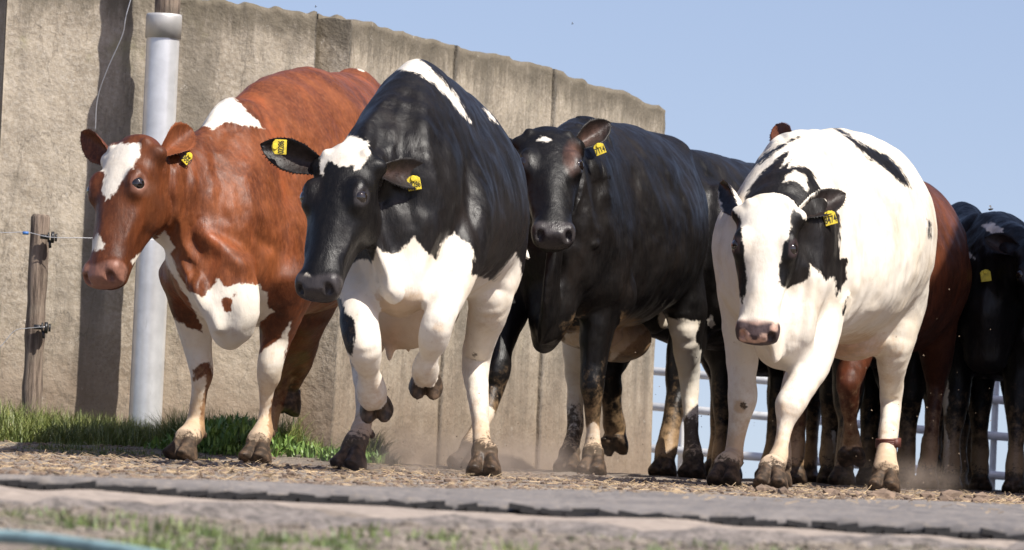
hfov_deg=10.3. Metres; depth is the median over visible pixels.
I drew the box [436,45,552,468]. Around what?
concrete wall
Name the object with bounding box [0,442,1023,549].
ground
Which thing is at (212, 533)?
grass tufts
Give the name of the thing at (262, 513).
kerb
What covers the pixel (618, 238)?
cow
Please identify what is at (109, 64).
fence wire
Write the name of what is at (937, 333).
cow
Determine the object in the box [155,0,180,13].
wooden post
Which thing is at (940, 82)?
sky
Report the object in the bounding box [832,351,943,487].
cow
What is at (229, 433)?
weeds
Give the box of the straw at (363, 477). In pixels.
[0,441,1023,503]
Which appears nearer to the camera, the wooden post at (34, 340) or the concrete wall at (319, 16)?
the wooden post at (34, 340)
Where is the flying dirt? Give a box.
[293,289,990,483]
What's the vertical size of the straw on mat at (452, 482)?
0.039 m
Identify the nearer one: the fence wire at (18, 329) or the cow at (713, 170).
the fence wire at (18, 329)
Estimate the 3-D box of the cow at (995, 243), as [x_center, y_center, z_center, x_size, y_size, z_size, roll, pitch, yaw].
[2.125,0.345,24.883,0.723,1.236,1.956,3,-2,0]
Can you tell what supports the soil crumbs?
on the ground at (526, 536)
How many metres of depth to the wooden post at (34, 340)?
23.67 m
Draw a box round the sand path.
[0,485,1022,546]
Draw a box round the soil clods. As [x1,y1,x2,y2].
[749,484,1023,502]
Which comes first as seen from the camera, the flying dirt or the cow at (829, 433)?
the flying dirt
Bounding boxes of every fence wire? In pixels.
[0,232,150,239]
[0,327,41,346]
[95,0,130,130]
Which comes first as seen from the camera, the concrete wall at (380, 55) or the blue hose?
the blue hose
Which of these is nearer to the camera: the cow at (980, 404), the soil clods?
the soil clods
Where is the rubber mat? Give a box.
[0,474,1023,540]
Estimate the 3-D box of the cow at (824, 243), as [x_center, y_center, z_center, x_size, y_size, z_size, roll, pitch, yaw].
[1.098,0.122,20.945,0.679,1.381,2.253,2,-2,17]
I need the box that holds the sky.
[227,0,1023,489]
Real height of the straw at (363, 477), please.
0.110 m
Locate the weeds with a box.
[142,412,389,463]
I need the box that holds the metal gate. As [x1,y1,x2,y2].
[651,367,1007,489]
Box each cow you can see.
[80,66,380,463]
[260,59,529,476]
[447,116,708,478]
[601,149,783,476]
[703,349,820,481]
[707,128,936,492]
[767,365,896,483]
[769,122,991,489]
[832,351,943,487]
[918,201,994,490]
[939,211,1023,493]
[1000,381,1008,445]
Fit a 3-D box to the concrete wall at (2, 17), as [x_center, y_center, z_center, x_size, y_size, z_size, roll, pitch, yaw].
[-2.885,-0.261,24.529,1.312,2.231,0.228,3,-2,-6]
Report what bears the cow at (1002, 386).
on the ground at (526, 536)
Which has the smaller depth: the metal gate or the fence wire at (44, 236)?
the fence wire at (44, 236)
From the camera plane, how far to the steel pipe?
24.24 m
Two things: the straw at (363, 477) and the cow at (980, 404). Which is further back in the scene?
the cow at (980, 404)
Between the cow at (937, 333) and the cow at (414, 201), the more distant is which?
the cow at (937, 333)
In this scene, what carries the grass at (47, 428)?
on the ground at (526, 536)
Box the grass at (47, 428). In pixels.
[0,396,405,465]
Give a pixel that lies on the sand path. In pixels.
(15, 493)
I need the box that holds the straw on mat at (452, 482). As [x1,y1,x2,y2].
[9,452,1023,512]
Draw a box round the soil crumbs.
[0,440,1023,503]
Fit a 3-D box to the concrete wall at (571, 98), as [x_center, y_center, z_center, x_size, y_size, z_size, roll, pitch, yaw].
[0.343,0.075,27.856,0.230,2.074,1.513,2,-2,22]
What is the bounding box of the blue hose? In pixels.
[0,530,153,549]
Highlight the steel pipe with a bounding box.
[129,13,181,427]
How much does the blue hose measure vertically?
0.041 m
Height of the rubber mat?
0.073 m
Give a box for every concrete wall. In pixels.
[0,0,5,121]
[0,0,316,427]
[298,18,454,464]
[317,13,346,19]
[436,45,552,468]
[535,69,665,473]
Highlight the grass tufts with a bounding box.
[1,505,809,549]
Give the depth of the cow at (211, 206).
21.14 m
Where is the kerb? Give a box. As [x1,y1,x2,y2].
[0,496,1023,549]
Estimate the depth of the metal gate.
29.98 m
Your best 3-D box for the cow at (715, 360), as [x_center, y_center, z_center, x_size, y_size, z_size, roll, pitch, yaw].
[1.170,0.346,26.516,0.623,1.250,1.887,2,-2,11]
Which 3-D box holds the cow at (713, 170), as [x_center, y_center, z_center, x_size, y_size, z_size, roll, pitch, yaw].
[0.817,0.185,25.406,0.749,1.483,2.454,2,-2,19]
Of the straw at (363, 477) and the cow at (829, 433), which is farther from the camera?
the cow at (829, 433)
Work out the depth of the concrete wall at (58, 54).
24.50 m
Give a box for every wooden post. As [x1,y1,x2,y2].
[22,214,56,422]
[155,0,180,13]

